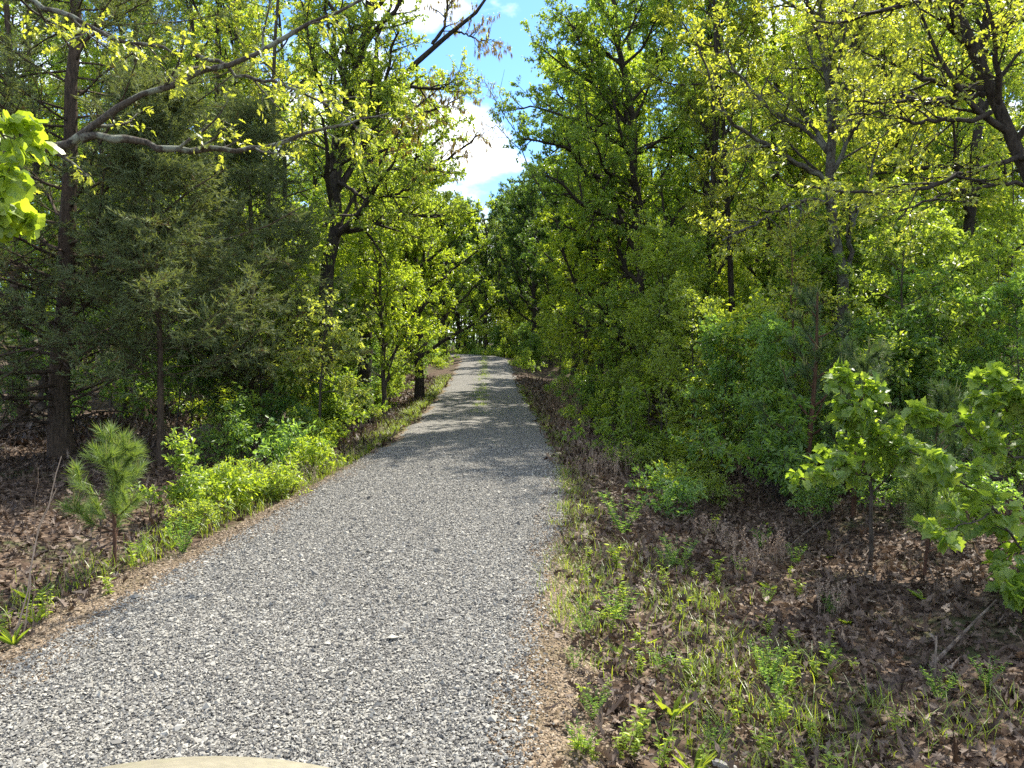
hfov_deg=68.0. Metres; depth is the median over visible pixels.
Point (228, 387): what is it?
shrub
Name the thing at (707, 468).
shrub
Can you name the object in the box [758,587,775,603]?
weed
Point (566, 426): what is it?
dead weed
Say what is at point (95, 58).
forest tree
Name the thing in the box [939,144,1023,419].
sapling
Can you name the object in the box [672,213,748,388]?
sapling
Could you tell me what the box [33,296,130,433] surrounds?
sapling
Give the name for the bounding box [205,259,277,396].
sapling
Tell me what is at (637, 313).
sapling
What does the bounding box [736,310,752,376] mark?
sapling
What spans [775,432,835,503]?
shrub
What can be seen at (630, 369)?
sapling
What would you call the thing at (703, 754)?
weed
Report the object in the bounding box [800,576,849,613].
dead weed
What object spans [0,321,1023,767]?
ground
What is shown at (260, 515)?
pebbles
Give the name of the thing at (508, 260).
forest tree
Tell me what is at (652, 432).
shrub
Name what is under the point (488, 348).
shrub
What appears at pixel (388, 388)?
shrub
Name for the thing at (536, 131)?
oak tree
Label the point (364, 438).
dead weed
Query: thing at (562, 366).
shrub
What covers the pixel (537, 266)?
forest tree
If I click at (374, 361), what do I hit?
sapling
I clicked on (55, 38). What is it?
forest tree
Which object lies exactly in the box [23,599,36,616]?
weed
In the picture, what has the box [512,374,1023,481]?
leaf litter
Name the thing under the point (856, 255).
sapling
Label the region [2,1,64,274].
forest tree
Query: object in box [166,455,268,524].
shrub
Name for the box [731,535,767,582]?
dead weed
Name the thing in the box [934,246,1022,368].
sapling
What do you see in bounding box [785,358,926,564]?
maple sapling
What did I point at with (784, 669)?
weed
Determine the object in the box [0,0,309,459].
cedar tree
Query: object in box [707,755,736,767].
rock
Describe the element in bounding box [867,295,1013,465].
sapling
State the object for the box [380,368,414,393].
shrub
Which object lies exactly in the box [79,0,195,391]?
forest tree
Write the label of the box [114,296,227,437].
sapling
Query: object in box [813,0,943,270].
forest tree
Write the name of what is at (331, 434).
shrub
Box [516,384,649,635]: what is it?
grass
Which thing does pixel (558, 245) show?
maple tree
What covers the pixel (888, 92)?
forest tree
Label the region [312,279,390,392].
sapling
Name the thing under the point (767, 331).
sapling
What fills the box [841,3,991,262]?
forest tree
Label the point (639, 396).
sapling
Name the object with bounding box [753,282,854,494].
pine sapling
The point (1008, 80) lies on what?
forest tree
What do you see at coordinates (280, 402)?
shrub
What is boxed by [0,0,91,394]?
forest tree
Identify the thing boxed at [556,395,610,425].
shrub
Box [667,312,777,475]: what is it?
sapling
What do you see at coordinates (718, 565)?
weed
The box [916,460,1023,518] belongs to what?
shrub
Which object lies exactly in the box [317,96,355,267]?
forest tree
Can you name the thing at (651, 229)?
sapling
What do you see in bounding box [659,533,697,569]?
weed
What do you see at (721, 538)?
dead weed
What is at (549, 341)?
sapling
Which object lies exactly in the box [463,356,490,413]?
grass
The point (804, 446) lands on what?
shrub
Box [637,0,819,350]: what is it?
oak tree
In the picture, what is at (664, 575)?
weed
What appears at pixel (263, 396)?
shrub
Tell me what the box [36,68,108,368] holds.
forest tree
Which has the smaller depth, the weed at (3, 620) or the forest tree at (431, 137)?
the weed at (3, 620)
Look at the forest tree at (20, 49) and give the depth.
27.66 m
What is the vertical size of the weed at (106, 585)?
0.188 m
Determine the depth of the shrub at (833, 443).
9.92 m
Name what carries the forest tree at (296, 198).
on the ground at (998, 633)
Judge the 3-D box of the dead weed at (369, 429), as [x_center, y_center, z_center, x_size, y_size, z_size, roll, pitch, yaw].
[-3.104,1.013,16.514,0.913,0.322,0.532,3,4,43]
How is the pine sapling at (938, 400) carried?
on the ground at (998, 633)
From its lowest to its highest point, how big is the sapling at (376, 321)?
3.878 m
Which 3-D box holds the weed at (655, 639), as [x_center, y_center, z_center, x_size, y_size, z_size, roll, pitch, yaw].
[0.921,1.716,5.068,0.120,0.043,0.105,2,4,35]
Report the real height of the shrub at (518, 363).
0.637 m
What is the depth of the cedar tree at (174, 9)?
18.13 m
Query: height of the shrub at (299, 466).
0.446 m
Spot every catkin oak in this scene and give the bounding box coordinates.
[355,0,512,414]
[467,69,594,347]
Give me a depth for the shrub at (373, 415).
20.43 m
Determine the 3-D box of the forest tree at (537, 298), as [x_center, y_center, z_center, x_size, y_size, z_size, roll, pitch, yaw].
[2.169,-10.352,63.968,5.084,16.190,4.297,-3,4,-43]
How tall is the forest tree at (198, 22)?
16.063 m
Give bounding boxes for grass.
[0,373,450,625]
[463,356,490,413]
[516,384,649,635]
[529,394,588,413]
[534,373,587,404]
[539,482,1023,767]
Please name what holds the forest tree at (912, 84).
on the ground at (998, 633)
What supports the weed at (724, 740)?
on the ground at (998, 633)
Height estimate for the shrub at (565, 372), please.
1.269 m
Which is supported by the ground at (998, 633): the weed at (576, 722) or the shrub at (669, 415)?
the shrub at (669, 415)
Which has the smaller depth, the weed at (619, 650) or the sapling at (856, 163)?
the weed at (619, 650)
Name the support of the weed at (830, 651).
on the ground at (998, 633)
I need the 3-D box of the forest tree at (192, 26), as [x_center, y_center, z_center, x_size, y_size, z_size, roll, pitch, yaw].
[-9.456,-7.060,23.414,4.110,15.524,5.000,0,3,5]
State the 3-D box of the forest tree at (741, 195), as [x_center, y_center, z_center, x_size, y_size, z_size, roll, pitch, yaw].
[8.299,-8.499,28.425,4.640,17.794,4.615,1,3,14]
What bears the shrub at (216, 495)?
on the ground at (998, 633)
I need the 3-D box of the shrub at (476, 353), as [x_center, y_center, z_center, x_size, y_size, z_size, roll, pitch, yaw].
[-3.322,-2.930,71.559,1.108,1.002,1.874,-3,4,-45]
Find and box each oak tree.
[0,0,433,194]
[196,0,334,398]
[261,0,483,433]
[518,45,594,378]
[526,0,651,375]
[628,0,785,420]
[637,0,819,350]
[678,0,904,392]
[722,0,851,385]
[753,0,1023,262]
[843,0,1023,404]
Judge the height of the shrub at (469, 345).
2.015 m
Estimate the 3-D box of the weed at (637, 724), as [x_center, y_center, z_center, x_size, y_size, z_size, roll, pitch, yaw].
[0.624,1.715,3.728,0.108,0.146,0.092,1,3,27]
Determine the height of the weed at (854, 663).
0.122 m
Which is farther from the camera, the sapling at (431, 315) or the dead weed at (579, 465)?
the sapling at (431, 315)
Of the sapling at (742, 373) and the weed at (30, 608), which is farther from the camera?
the sapling at (742, 373)
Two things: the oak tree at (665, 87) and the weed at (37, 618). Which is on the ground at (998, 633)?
the oak tree at (665, 87)
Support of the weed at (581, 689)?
on the ground at (998, 633)
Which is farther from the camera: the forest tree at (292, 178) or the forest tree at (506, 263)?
the forest tree at (506, 263)
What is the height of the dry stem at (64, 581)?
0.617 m
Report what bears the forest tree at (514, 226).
on the ground at (998, 633)
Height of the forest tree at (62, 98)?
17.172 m
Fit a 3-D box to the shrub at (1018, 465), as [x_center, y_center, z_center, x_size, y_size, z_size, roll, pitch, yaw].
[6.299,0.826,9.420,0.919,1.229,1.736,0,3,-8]
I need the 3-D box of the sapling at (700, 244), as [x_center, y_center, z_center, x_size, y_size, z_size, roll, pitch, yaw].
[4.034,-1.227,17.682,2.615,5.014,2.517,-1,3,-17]
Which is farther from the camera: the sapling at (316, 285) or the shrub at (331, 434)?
the sapling at (316, 285)
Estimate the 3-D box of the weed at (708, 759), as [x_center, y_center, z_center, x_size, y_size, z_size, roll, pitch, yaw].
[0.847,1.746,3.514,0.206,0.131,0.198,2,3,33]
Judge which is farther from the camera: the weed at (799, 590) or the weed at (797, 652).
the weed at (799, 590)
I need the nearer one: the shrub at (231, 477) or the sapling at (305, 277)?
the shrub at (231, 477)
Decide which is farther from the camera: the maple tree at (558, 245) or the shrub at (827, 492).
the maple tree at (558, 245)
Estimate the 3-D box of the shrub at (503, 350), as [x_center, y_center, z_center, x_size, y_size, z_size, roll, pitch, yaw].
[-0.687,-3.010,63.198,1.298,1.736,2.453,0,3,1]
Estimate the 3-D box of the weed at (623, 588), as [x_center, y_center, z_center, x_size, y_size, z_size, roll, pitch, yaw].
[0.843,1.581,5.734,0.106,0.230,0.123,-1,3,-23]
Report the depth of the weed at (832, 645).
4.93 m
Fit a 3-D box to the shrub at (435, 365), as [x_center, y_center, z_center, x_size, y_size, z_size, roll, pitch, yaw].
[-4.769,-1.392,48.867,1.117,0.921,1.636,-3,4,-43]
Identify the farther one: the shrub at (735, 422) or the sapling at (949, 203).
the sapling at (949, 203)
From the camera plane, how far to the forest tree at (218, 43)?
18.61 m
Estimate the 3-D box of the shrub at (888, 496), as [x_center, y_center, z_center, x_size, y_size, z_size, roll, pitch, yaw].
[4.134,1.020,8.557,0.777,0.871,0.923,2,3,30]
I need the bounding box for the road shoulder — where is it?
[0,357,600,767]
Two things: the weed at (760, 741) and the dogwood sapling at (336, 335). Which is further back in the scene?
the dogwood sapling at (336, 335)
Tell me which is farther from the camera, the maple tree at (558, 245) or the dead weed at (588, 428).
the maple tree at (558, 245)
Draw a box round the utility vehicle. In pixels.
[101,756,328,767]
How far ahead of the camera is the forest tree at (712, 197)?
17.25 m
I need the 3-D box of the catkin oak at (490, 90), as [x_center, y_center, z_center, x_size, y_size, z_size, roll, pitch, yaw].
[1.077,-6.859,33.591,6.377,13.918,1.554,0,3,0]
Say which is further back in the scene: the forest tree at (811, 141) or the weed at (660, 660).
the forest tree at (811, 141)
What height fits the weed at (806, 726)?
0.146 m
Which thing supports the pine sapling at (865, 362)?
on the ground at (998, 633)
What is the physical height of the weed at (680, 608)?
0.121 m
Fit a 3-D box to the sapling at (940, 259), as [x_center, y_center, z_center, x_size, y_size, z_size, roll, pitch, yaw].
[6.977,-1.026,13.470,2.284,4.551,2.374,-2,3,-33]
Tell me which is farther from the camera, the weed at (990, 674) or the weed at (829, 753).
the weed at (990, 674)
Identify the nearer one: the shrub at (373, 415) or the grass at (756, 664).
the grass at (756, 664)
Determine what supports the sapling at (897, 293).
on the ground at (998, 633)
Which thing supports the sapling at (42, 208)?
on the ground at (998, 633)
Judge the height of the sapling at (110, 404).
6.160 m
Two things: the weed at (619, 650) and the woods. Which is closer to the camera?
the weed at (619, 650)
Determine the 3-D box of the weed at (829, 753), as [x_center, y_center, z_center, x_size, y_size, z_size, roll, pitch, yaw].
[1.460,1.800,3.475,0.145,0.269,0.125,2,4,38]
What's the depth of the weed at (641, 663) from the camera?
4.55 m
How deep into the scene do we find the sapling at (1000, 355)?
18.93 m
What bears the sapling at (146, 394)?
on the ground at (998, 633)
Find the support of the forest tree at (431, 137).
on the ground at (998, 633)
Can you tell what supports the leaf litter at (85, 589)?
on the ground at (998, 633)
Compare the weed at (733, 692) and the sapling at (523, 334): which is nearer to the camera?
the weed at (733, 692)
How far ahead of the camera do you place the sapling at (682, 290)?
12.94 m
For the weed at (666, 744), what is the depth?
3.49 m
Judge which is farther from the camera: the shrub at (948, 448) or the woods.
the woods
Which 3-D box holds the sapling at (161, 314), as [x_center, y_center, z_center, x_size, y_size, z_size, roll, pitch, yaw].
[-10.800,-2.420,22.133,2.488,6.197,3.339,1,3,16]
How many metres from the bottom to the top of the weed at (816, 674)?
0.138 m
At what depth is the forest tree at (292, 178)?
40.02 m
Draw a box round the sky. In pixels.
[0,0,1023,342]
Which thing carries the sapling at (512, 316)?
on the ground at (998, 633)
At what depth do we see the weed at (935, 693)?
4.32 m
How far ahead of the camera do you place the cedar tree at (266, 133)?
14.01 m
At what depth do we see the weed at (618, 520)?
7.88 m
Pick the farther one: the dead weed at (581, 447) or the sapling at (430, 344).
the sapling at (430, 344)
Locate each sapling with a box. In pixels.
[0,302,48,427]
[2,186,138,403]
[28,212,97,401]
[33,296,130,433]
[47,189,130,406]
[54,418,151,571]
[80,199,163,396]
[105,317,168,417]
[112,197,256,422]
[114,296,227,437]
[128,283,207,415]
[203,228,326,431]
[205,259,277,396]
[232,234,318,393]
[250,278,385,431]
[274,336,319,409]
[284,203,350,395]
[292,246,349,342]
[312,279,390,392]
[316,282,359,398]
[341,329,380,378]
[354,255,422,361]
[358,270,409,382]
[372,306,402,385]
[373,316,402,365]
[391,324,424,358]
[421,321,442,364]
[424,307,447,362]
[446,309,458,351]
[454,327,473,349]
[473,298,495,346]
[474,284,509,353]
[490,324,512,351]
[491,289,511,345]
[497,305,515,343]
[499,283,531,342]
[501,297,538,355]
[503,281,531,341]
[513,320,538,354]
[519,333,542,366]
[527,264,605,374]
[531,277,569,362]
[534,307,560,367]
[536,303,571,364]
[550,266,600,384]
[561,303,584,352]
[564,256,636,405]
[573,279,662,433]
[586,208,747,444]
[597,230,702,449]
[598,277,698,438]
[598,336,632,373]
[618,362,655,413]
[620,225,736,420]
[632,274,698,409]
[646,270,741,457]
[658,284,812,461]
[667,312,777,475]
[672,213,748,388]
[681,226,755,409]
[714,311,827,480]
[720,251,748,382]
[731,175,853,419]
[734,200,836,375]
[736,267,758,286]
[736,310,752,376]
[739,210,892,423]
[746,278,792,374]
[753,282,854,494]
[759,169,897,408]
[764,274,835,401]
[778,154,934,429]
[783,313,841,439]
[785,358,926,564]
[797,179,961,422]
[818,330,901,517]
[820,175,995,477]
[821,304,956,443]
[822,192,983,360]
[850,192,995,409]
[851,231,920,406]
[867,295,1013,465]
[883,261,983,443]
[889,444,975,575]
[893,169,1015,392]
[897,377,997,516]
[900,300,1023,612]
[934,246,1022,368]
[938,214,1023,453]
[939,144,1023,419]
[947,271,1023,485]
[956,243,1023,370]
[960,217,1023,366]
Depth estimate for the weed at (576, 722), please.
3.56 m
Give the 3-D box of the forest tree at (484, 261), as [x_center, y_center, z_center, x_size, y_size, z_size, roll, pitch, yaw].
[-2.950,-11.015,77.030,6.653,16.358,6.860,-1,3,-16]
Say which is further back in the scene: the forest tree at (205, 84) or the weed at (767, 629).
the forest tree at (205, 84)
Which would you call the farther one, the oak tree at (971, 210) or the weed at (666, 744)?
the oak tree at (971, 210)
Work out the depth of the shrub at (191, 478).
8.50 m
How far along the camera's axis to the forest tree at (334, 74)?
30.75 m
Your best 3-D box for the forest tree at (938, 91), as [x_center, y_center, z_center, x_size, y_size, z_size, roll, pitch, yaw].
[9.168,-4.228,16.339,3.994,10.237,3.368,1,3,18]
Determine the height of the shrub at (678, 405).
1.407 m
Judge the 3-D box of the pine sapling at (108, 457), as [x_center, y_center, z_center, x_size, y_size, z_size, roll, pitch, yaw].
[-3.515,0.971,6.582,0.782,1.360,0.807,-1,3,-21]
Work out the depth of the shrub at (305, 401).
16.20 m
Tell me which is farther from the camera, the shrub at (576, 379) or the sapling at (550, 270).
the sapling at (550, 270)
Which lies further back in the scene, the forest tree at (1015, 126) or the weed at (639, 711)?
the forest tree at (1015, 126)
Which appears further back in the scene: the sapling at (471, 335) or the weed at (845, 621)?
the sapling at (471, 335)
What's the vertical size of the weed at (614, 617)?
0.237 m
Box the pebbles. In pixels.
[0,463,624,767]
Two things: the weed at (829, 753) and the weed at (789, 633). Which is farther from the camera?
the weed at (789, 633)
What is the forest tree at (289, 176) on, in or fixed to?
on the ground at (998, 633)
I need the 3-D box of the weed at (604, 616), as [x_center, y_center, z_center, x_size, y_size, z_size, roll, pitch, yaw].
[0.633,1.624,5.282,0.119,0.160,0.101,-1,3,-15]
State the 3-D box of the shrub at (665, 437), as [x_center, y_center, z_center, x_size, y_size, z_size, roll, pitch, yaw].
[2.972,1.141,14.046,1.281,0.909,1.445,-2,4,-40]
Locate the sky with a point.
(483, 175)
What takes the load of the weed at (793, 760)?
on the ground at (998, 633)
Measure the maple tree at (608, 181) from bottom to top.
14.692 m
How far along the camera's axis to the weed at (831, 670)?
4.75 m
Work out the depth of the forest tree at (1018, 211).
19.52 m
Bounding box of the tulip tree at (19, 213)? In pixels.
[0,109,65,243]
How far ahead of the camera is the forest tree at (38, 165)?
20.49 m
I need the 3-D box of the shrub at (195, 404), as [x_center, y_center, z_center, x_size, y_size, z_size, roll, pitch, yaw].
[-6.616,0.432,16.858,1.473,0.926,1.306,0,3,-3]
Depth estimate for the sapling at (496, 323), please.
76.52 m
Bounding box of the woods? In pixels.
[1,197,1022,344]
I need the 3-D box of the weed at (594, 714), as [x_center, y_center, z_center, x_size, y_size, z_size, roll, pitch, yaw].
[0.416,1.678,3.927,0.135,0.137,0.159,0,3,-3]
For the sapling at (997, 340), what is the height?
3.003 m
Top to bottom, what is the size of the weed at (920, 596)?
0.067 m
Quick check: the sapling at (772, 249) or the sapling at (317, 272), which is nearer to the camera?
the sapling at (772, 249)
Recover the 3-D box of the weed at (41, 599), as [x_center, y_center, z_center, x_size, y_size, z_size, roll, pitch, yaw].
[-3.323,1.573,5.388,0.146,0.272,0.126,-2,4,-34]
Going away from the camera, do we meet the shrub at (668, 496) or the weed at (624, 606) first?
the weed at (624, 606)
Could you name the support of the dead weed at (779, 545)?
on the ground at (998, 633)
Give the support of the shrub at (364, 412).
on the ground at (998, 633)
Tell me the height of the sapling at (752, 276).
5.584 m
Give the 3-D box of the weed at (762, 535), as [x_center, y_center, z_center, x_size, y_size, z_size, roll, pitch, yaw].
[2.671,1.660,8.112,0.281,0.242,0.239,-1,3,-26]
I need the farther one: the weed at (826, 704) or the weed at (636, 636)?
the weed at (636, 636)
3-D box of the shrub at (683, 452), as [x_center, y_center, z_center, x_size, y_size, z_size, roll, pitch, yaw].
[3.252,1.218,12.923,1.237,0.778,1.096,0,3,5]
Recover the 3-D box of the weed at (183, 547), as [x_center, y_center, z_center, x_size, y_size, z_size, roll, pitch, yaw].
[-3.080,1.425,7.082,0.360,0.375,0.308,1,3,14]
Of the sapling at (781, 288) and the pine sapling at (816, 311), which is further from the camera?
the sapling at (781, 288)
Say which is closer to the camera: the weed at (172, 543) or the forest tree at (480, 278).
the weed at (172, 543)
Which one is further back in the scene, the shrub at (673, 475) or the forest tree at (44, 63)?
the forest tree at (44, 63)
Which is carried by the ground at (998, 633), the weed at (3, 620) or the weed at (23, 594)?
the weed at (23, 594)
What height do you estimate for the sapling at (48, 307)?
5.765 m
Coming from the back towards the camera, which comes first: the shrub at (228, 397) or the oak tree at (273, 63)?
the oak tree at (273, 63)
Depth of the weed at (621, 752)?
3.57 m
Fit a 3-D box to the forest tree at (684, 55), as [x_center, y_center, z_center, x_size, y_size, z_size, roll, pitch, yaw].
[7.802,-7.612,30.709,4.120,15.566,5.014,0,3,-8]
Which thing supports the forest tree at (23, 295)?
on the ground at (998, 633)
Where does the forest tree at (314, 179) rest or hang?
on the ground at (998, 633)
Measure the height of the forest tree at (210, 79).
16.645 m
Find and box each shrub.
[120,426,228,515]
[163,496,223,538]
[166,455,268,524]
[172,386,240,423]
[175,395,261,465]
[176,411,286,448]
[190,482,269,504]
[192,416,228,427]
[193,378,254,427]
[194,371,254,402]
[194,454,257,485]
[202,389,291,454]
[222,380,276,421]
[226,365,340,445]
[227,456,304,503]
[228,463,312,508]
[244,415,337,472]
[256,456,319,489]
[259,399,321,428]
[269,414,350,456]
[283,433,348,477]
[286,367,362,431]
[294,367,390,439]
[294,393,318,421]
[300,393,318,407]
[337,361,381,407]
[351,373,399,403]
[355,409,385,422]
[374,397,396,408]
[375,368,411,400]
[379,375,405,387]
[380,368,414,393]
[403,356,428,377]
[426,356,446,367]
[433,343,458,362]
[434,357,453,368]
[466,336,481,351]
[471,348,483,354]
[479,344,490,355]
[497,339,510,356]
[504,350,514,357]
[508,347,547,374]
[509,359,530,365]
[513,342,520,356]
[518,347,547,365]
[543,377,573,393]
[545,364,601,412]
[548,367,599,392]
[554,358,571,372]
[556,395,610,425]
[558,371,589,392]
[559,368,664,437]
[562,376,699,465]
[578,362,608,403]
[588,437,678,472]
[625,459,708,518]
[627,425,704,468]
[627,457,717,491]
[634,424,683,450]
[650,409,701,432]
[657,378,698,420]
[666,435,735,470]
[670,454,733,482]
[681,469,744,512]
[689,387,842,501]
[695,408,745,436]
[697,375,832,489]
[701,373,837,447]
[757,423,845,473]
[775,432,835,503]
[782,461,843,519]
[797,388,904,447]
[811,421,890,492]
[818,411,962,492]
[837,441,911,516]
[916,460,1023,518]
[927,409,962,462]
[990,417,1023,489]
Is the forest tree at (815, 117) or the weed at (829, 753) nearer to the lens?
the weed at (829, 753)
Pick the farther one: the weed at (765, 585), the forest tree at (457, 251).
the forest tree at (457, 251)
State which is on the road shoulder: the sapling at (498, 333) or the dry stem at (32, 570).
the dry stem at (32, 570)
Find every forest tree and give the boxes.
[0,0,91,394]
[0,0,150,406]
[0,1,62,136]
[0,163,52,337]
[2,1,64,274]
[7,0,175,419]
[34,3,110,369]
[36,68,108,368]
[44,0,172,396]
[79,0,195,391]
[83,100,120,362]
[109,0,347,392]
[113,0,292,382]
[132,2,210,261]
[158,0,260,386]
[176,10,263,230]
[179,45,213,204]
[198,0,330,389]
[222,0,357,287]
[253,168,300,294]
[276,155,307,201]
[278,0,374,259]
[288,115,324,228]
[289,0,396,365]
[296,102,347,220]
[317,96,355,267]
[320,48,391,275]
[325,161,375,279]
[349,131,449,367]
[354,82,410,357]
[411,179,452,363]
[419,193,475,361]
[442,195,482,349]
[444,196,479,353]
[449,191,508,354]
[464,221,497,342]
[476,225,494,346]
[483,215,516,344]
[485,220,510,316]
[487,176,543,345]
[487,187,544,312]
[492,202,517,348]
[496,161,552,333]
[503,175,539,318]
[509,163,548,332]
[511,151,587,357]
[533,94,589,276]
[534,95,661,378]
[543,0,678,313]
[552,99,646,367]
[599,164,659,316]
[606,0,685,223]
[638,0,770,375]
[640,117,703,333]
[642,0,788,418]
[655,1,762,270]
[673,0,787,308]
[691,44,759,267]
[722,0,851,283]
[725,83,768,286]
[726,60,805,291]
[726,85,802,289]
[730,0,922,421]
[732,8,842,354]
[734,189,756,292]
[737,34,784,284]
[768,0,871,367]
[786,74,859,181]
[787,94,848,254]
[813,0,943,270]
[815,0,944,403]
[840,0,949,263]
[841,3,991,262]
[868,7,972,245]
[868,8,946,203]
[877,0,1023,420]
[890,16,1023,266]
[923,0,1023,352]
[952,3,1023,243]
[958,0,1023,322]
[966,6,1023,357]
[994,178,1023,219]
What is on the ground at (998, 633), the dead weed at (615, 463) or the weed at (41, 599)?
the dead weed at (615, 463)
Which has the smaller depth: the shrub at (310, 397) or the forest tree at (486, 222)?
the shrub at (310, 397)
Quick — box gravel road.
[0,354,570,767]
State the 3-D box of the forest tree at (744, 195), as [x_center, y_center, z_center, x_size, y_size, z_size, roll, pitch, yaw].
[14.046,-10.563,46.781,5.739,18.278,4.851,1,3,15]
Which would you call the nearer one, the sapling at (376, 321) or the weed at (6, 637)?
the weed at (6, 637)
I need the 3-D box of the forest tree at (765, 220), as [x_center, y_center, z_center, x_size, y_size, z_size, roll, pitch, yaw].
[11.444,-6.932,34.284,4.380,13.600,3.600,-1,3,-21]
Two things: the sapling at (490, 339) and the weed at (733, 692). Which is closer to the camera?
the weed at (733, 692)
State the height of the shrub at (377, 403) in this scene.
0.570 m
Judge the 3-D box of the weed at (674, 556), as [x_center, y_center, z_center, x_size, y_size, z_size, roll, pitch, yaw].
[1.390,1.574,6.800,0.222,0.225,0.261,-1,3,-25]
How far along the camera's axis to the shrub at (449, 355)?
53.12 m
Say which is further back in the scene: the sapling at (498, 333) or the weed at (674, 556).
the sapling at (498, 333)
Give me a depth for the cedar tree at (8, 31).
16.83 m
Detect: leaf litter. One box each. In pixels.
[0,372,452,459]
[0,422,364,652]
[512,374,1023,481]
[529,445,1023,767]
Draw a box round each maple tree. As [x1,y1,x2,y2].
[312,165,454,418]
[337,61,503,401]
[486,0,721,420]
[531,42,692,375]
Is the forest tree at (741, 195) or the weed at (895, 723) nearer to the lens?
the weed at (895, 723)
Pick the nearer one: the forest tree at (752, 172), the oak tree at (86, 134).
the oak tree at (86, 134)
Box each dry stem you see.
[16,456,61,631]
[23,488,56,631]
[26,485,37,628]
[45,509,55,623]
[60,544,72,621]
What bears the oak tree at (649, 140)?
on the ground at (998, 633)
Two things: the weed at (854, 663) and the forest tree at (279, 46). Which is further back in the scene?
the forest tree at (279, 46)
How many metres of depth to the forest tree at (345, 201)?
37.48 m
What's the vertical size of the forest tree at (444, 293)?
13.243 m
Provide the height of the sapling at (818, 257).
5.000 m
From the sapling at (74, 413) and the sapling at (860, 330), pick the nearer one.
the sapling at (860, 330)
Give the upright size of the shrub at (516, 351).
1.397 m
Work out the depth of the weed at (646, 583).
6.11 m
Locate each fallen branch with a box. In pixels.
[786,515,826,547]
[928,599,996,667]
[933,636,936,683]
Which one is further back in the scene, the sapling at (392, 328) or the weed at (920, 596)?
the sapling at (392, 328)
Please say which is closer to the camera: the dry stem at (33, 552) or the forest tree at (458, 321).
the dry stem at (33, 552)
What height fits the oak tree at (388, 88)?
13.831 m
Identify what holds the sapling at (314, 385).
on the ground at (998, 633)
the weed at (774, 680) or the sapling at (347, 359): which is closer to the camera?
the weed at (774, 680)
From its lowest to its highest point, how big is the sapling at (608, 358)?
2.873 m
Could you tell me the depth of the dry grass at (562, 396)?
27.08 m
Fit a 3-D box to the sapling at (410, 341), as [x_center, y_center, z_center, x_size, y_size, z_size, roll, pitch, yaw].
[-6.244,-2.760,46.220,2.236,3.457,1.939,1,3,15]
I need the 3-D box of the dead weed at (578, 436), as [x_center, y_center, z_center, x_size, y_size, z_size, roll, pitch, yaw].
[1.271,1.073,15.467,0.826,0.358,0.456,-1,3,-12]
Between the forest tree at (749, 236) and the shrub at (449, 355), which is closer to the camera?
the forest tree at (749, 236)
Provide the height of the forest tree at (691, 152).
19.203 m
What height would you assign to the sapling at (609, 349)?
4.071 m
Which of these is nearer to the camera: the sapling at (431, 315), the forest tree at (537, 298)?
the sapling at (431, 315)
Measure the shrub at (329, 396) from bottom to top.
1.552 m
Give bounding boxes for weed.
[0,611,10,631]
[0,622,29,644]
[12,582,50,602]
[17,604,48,623]
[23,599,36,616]
[31,585,54,616]
[98,572,116,594]
[124,542,138,566]
[129,536,148,557]
[134,541,154,552]
[163,516,200,553]
[164,538,178,547]
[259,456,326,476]
[329,445,363,460]
[348,432,381,445]
[358,423,388,434]
[374,408,401,423]
[541,410,570,427]
[541,419,580,438]
[554,447,616,481]
[556,427,595,441]
[563,437,607,455]
[564,646,585,669]
[565,716,597,757]
[567,737,590,746]
[568,724,585,757]
[572,608,599,637]
[575,593,596,610]
[575,682,591,703]
[576,416,596,436]
[580,563,590,584]
[580,691,605,720]
[583,456,626,474]
[583,738,601,762]
[584,443,630,474]
[584,546,591,560]
[584,685,610,712]
[597,584,640,624]
[597,604,611,627]
[598,488,648,535]
[602,600,623,613]
[603,677,611,692]
[604,603,621,632]
[606,543,627,568]
[607,642,631,655]
[612,736,627,759]
[615,722,633,751]
[616,577,628,603]
[623,731,645,762]
[626,715,649,744]
[628,628,644,647]
[629,701,654,733]
[632,647,645,675]
[642,578,651,590]
[644,637,661,644]
[646,645,678,674]
[651,728,677,767]
[654,689,695,719]
[655,546,680,570]
[657,565,669,585]
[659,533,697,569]
[671,744,716,767]
[676,604,686,614]
[676,653,694,680]
[693,513,725,537]
[697,744,713,762]
[699,714,731,744]
[702,731,729,749]
[710,556,726,574]
[714,569,722,582]
[717,521,746,555]
[727,705,741,726]
[729,688,737,706]
[730,555,741,569]
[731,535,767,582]
[747,634,790,678]
[749,730,771,753]
[750,526,773,548]
[751,523,790,567]
[756,615,776,625]
[757,581,776,588]
[757,651,769,669]
[757,656,797,696]
[757,730,779,760]
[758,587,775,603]
[762,697,784,725]
[763,619,773,633]
[770,689,793,726]
[781,661,795,684]
[781,758,801,767]
[783,667,802,698]
[784,626,798,645]
[784,646,802,668]
[785,544,806,563]
[786,741,806,767]
[792,579,806,595]
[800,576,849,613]
[803,715,818,745]
[809,655,821,678]
[818,745,850,767]
[819,642,836,662]
[819,642,841,661]
[819,700,835,706]
[820,592,839,613]
[820,649,842,676]
[825,626,834,641]
[838,618,851,623]
[848,657,859,675]
[887,706,905,742]
[907,589,925,599]
[919,665,959,701]
[969,655,1011,689]
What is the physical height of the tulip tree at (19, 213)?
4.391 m
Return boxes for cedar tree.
[0,0,179,422]
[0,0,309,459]
[0,51,317,464]
[0,135,118,388]
[29,0,256,415]
[100,80,383,424]

